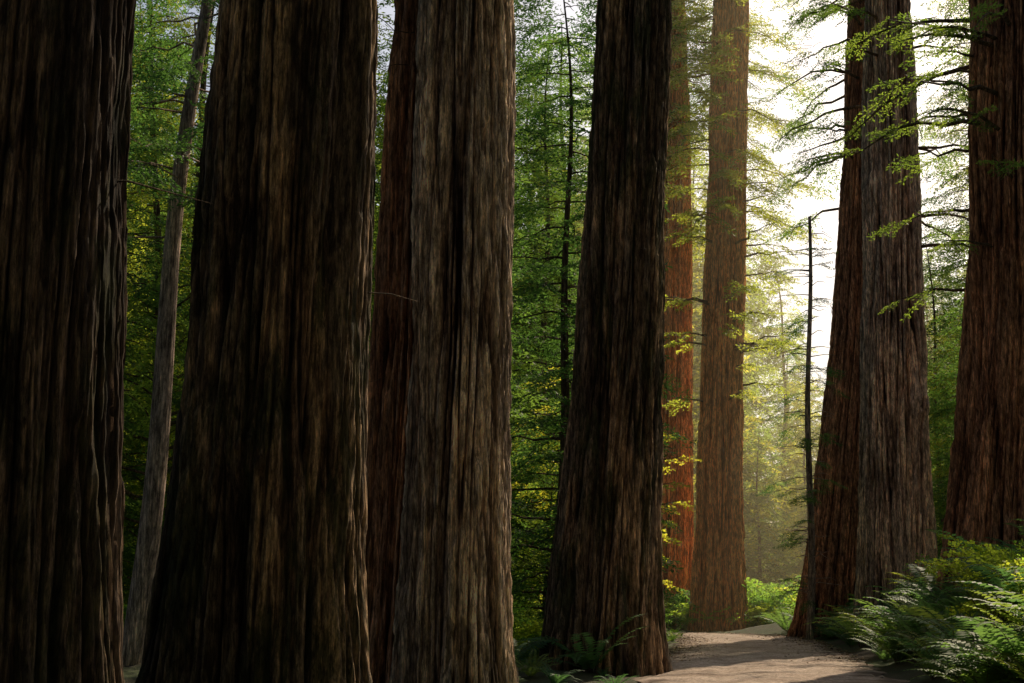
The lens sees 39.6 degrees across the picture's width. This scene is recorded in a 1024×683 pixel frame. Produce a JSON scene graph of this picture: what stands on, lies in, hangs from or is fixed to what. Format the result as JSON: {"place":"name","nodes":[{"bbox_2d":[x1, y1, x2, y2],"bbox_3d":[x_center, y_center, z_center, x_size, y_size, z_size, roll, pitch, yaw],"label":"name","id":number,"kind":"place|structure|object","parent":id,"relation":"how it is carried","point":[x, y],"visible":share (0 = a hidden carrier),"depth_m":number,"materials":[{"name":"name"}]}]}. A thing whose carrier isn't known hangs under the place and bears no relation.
{"place":"outdoors","nodes":[
{"label":"outdoors","id":0,"kind":"place"},
{"bbox_2d":[131,0,969,582],"label":"sky","id":1,"kind":"structure","parent":0,"point":[826,31],"materials":[{"name":"white"}]},
{"bbox_2d":[123,610,1020,682],"bbox_3d":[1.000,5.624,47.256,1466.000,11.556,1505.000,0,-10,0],"label":"ground","id":2,"kind":"structure","parent":0,"point":[887,667],"depth_m":32.51,"materials":[{"name":"brown soil"}]},
{"bbox_2d":[0,0,212,682],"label":"redwood tree","id":3,"kind":"object","parent":2,"relation":"on","point":[66,75],"visible":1,"depth_m":12.52,"materials":[{"name":"brown plant"}]},
{"bbox_2d":[124,180,142,465],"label":"hemlock tree","id":4,"kind":"object","parent":2,"relation":"on","point":[139,288],"depth_m":76.54,"materials":[{"name":"green plant"}]},
{"bbox_2d":[123,240,148,591],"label":"hemlock tree","id":5,"kind":"object","parent":2,"relation":"on","point":[133,358],"visible":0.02,"depth_m":89.85,"materials":[{"name":"green plant"}]},
{"bbox_2d":[121,444,172,585],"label":"vine maple tree","id":6,"kind":"object","parent":2,"relation":"on","point":[143,487],"depth_m":54.16,"materials":[{"name":"green plant"}]},
{"bbox_2d":[121,309,173,605],"bbox_3d":[-14.004,4.749,47.796,6.540,12.578,7.149,0,-11,-6],"label":"hemlock tree","id":7,"kind":"object","parent":2,"relation":"on","point":[132,515],"visible":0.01,"depth_m":48.07,"materials":[{"name":"green plant"}]},
{"bbox_2d":[123,2,173,542],"bbox_3d":[-17.014,-5.711,55.470,10.112,35.205,9.940,2,-11,-12],"label":"hemlock tree","id":8,"kind":"object","parent":2,"relation":"on","point":[130,280],"depth_m":55.63,"materials":[{"name":"green plant"}]},
{"bbox_2d":[122,254,190,604],"bbox_3d":[-9.600,3.486,39.973,7.273,11.848,9.251,-8,-14,43],"label":"vine maple tree","id":9,"kind":"object","parent":2,"relation":"on","point":[138,404],"visible":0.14,"depth_m":39.54,"materials":[{"name":"green plant"}]},
{"bbox_2d":[123,185,190,591],"bbox_3d":[-15.048,2.778,53.867,8.798,17.645,10.649,3,-11,-18],"label":"vine maple tree","id":10,"kind":"object","parent":2,"relation":"on","point":[144,340],"visible":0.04,"depth_m":53.37,"materials":[{"name":"green plant"}]},
{"bbox_2d":[127,62,191,499],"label":"hemlock tree","id":11,"kind":"object","parent":2,"relation":"on","point":[149,225],"visible":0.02,"depth_m":97.75,"materials":[{"name":"green plant"}]},
{"bbox_2d":[121,0,202,584],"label":"hemlock tree","id":12,"kind":"object","parent":2,"relation":"on","point":[154,295],"visible":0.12,"depth_m":42.42,"materials":[{"name":"green plant"}]},
{"bbox_2d":[122,0,213,572],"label":"hemlock tree","id":13,"kind":"object","parent":2,"relation":"on","point":[158,209],"visible":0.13,"depth_m":51.96,"materials":[{"name":"green plant"}]},
{"bbox_2d":[122,0,219,665],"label":"fir tree","id":14,"kind":"object","parent":2,"relation":"on","point":[147,548],"visible":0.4,"depth_m":35.26,"materials":[{"name":"brown plant"}]},
{"bbox_2d":[124,0,218,457],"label":"hemlock tree","id":15,"kind":"object","parent":2,"relation":"on","point":[202,96],"visible":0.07,"depth_m":64.64,"materials":[{"name":"green plant"}]},
{"bbox_2d":[135,0,417,682],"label":"redwood tree","id":16,"kind":"object","parent":2,"relation":"on","point":[260,575],"visible":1,"depth_m":16.37,"materials":[{"name":"brown plant"}]},
{"bbox_2d":[159,0,393,547],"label":"hemlock tree","id":17,"kind":"object","parent":2,"relation":"on","point":[377,159],"depth_m":48.25,"materials":[{"name":"green plant"}]},
{"bbox_2d":[368,43,391,370],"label":"hemlock tree","id":18,"kind":"object","parent":2,"relation":"on","point":[384,91],"visible":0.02,"depth_m":56.27,"materials":[{"name":"green plant"}]},
{"bbox_2d":[365,0,418,682],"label":"redwood tree","id":19,"kind":"object","parent":2,"relation":"on","point":[391,348],"visible":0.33,"depth_m":24.13,"materials":[{"name":"red plant"}]},
{"bbox_2d":[389,0,518,682],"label":"redwood tree","id":20,"kind":"object","parent":2,"relation":"on","point":[453,620],"visible":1,"depth_m":22.78,"materials":[{"name":"brown plant"}]},
{"bbox_2d":[377,32,537,493],"bbox_3d":[-3.358,-1.625,65.001,9.572,30.858,9.732,6,-14,-26],"label":"hemlock tree","id":21,"kind":"object","parent":2,"relation":"on","point":[511,391],"visible":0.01,"depth_m":63.18,"materials":[{"name":"green plant"}]},
{"bbox_2d":[369,0,555,621],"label":"hemlock tree","id":22,"kind":"object","parent":2,"relation":"on","point":[382,109],"visible":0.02,"depth_m":48.70,"materials":[{"name":"green plant"}]},
{"bbox_2d":[511,505,551,602],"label":"vine maple tree","id":23,"kind":"object","parent":2,"relation":"on","point":[527,552],"visible":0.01,"depth_m":65.46,"materials":[{"name":"green plant"}]},
{"bbox_2d":[511,472,557,617],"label":"vine maple tree","id":24,"kind":"object","parent":2,"relation":"on","point":[527,565],"visible":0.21,"depth_m":42.59,"materials":[{"name":"green plant"}]},
{"bbox_2d":[511,330,570,601],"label":"hemlock tree","id":25,"kind":"object","parent":2,"relation":"on","point":[532,441],"visible":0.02,"depth_m":98.72,"materials":[{"name":"green plant"}]},
{"bbox_2d":[511,237,575,580],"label":"hemlock tree","id":26,"kind":"object","parent":2,"relation":"on","point":[538,360],"visible":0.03,"depth_m":100.63,"materials":[{"name":"green plant"}]},
{"bbox_2d":[123,2,967,591],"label":"distant forest","id":27,"kind":"object","parent":2,"relation":"on","point":[765,562],"visible":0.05,"depth_m":137.05,"materials":[{"name":"green plant"}]},
{"bbox_2d":[511,77,580,595],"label":"hemlock tree","id":28,"kind":"object","parent":2,"relation":"on","point":[543,227],"visible":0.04,"depth_m":104.44,"materials":[{"name":"green plant"}]},
{"bbox_2d":[511,195,584,588],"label":"hemlock tree","id":29,"kind":"object","parent":2,"relation":"on","point":[581,230],"visible":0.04,"depth_m":101.84,"materials":[{"name":"green plant"}]},
{"bbox_2d":[510,0,587,504],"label":"hemlock tree","id":30,"kind":"object","parent":2,"relation":"on","point":[525,150],"visible":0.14,"depth_m":62.67,"materials":[{"name":"green plant"}]},
{"bbox_2d":[510,32,588,597],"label":"hemlock tree","id":31,"kind":"object","parent":2,"relation":"on","point":[559,88],"visible":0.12,"depth_m":93.54,"materials":[{"name":"green plant"}]},
{"bbox_2d":[539,180,585,382],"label":"hemlock tree","id":32,"kind":"object","parent":2,"relation":"on","point":[581,222],"visible":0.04,"depth_m":104.14,"materials":[{"name":"green plant"}]},
{"bbox_2d":[123,528,1023,664],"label":"shrub undergrowth","id":33,"kind":"object","parent":2,"relation":"on","point":[760,601],"visible":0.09,"depth_m":35.99,"materials":[{"name":"green plant"}]},
{"bbox_2d":[511,400,689,607],"bbox_3d":[2.501,5.961,46.120,7.439,9.014,5.848,-9,-15,40],"label":"vine maple tree","id":34,"kind":"object","parent":2,"relation":"on","point":[557,467],"visible":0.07,"depth_m":46.30,"materials":[{"name":"green plant"}]},
{"bbox_2d":[510,0,698,633],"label":"hemlock tree","id":35,"kind":"object","parent":2,"relation":"on","point":[565,320],"visible":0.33,"depth_m":42.14,"materials":[{"name":"green plant"}]},
{"bbox_2d":[537,0,673,676],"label":"redwood tree","id":36,"kind":"object","parent":2,"relation":"on","point":[605,578],"visible":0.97,"depth_m":31.66,"materials":[{"name":"brown plant"}]},
{"bbox_2d":[510,360,701,604],"bbox_3d":[2.771,5.828,51.343,9.298,10.975,7.309,-6,-10,36],"label":"vine maple tree","id":37,"kind":"object","parent":2,"relation":"on","point":[665,537],"visible":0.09,"depth_m":51.09,"materials":[{"name":"green plant"}]},
{"bbox_2d":[551,0,789,625],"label":"redwood tree","id":38,"kind":"object","parent":2,"relation":"on","point":[679,277],"visible":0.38,"depth_m":80.29,"materials":[{"name":"brown plant"}]},
{"bbox_2d":[662,0,835,631],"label":"redwood tree","id":39,"kind":"object","parent":2,"relation":"on","point":[718,573],"visible":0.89,"depth_m":76.58,"materials":[{"name":"brown plant"}]},
{"bbox_2d":[513,501,1023,682],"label":"fern undergrowth","id":40,"kind":"object","parent":2,"relation":"on","point":[998,657],"visible":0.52,"depth_m":28.68,"materials":[{"name":"green plant"}]},
{"bbox_2d":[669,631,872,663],"bbox_3d":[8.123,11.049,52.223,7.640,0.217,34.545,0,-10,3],"label":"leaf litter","id":41,"kind":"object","parent":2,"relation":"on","point":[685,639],"visible":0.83,"depth_m":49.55,"materials":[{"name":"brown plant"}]},
{"bbox_2d":[757,216,848,639],"bbox_3d":[12.038,3.696,58.859,3.804,18.281,4.407,-3,-11,16],"label":"conifer tree","id":42,"kind":"object","parent":2,"relation":"on","point":[810,604],"visible":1,"depth_m":58.66,"materials":[{"name":"bark"},{"name":"needle"}]},
{"bbox_2d":[755,0,864,638],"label":"redwood tree","id":43,"kind":"object","parent":2,"relation":"on","point":[836,520],"visible":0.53,"depth_m":62.13,"materials":[{"name":"red plant"}]},
{"bbox_2d":[753,0,969,622],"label":"redwood tree","id":44,"kind":"object","parent":2,"relation":"on","point":[896,514],"visible":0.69,"depth_m":52.29,"materials":[{"name":"brown plant"}]},
{"bbox_2d":[824,0,1023,600],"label":"redwood tree","id":45,"kind":"object","parent":2,"relation":"on","point":[985,490],"visible":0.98,"depth_m":40.11,"materials":[{"name":"red plant"}]},
{"bbox_2d":[918,0,969,474],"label":"hemlock tree","id":46,"kind":"object","parent":2,"relation":"on","point":[962,141],"visible":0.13,"depth_m":76.36,"materials":[{"name":"green plant"}]},
{"bbox_2d":[922,231,966,550],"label":"hemlock tree","id":47,"kind":"object","parent":2,"relation":"on","point":[929,276],"visible":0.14,"depth_m":69.59,"materials":[{"name":"green plant"}]},
{"bbox_2d":[927,316,961,560],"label":"hemlock tree","id":48,"kind":"object","parent":2,"relation":"on","point":[942,443],"visible":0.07,"depth_m":59.97,"materials":[{"name":"green plant"}]},
{"bbox_2d":[927,292,963,558],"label":"hemlock tree","id":49,"kind":"object","parent":2,"relation":"on","point":[946,455],"visible":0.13,"depth_m":54.33,"materials":[{"name":"green plant"}]},
{"bbox_2d":[922,0,970,473],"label":"hemlock tree","id":50,"kind":"object","parent":2,"relation":"on","point":[948,141],"visible":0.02,"depth_m":83.42,"materials":[{"name":"green plant"}]},
{"bbox_2d":[632,632,909,682],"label":"dirt road","id":51,"kind":"structure","parent":0,"point":[750,659],"depth_m":34.51,"materials":[{"name":"brown soil"}]}
]}

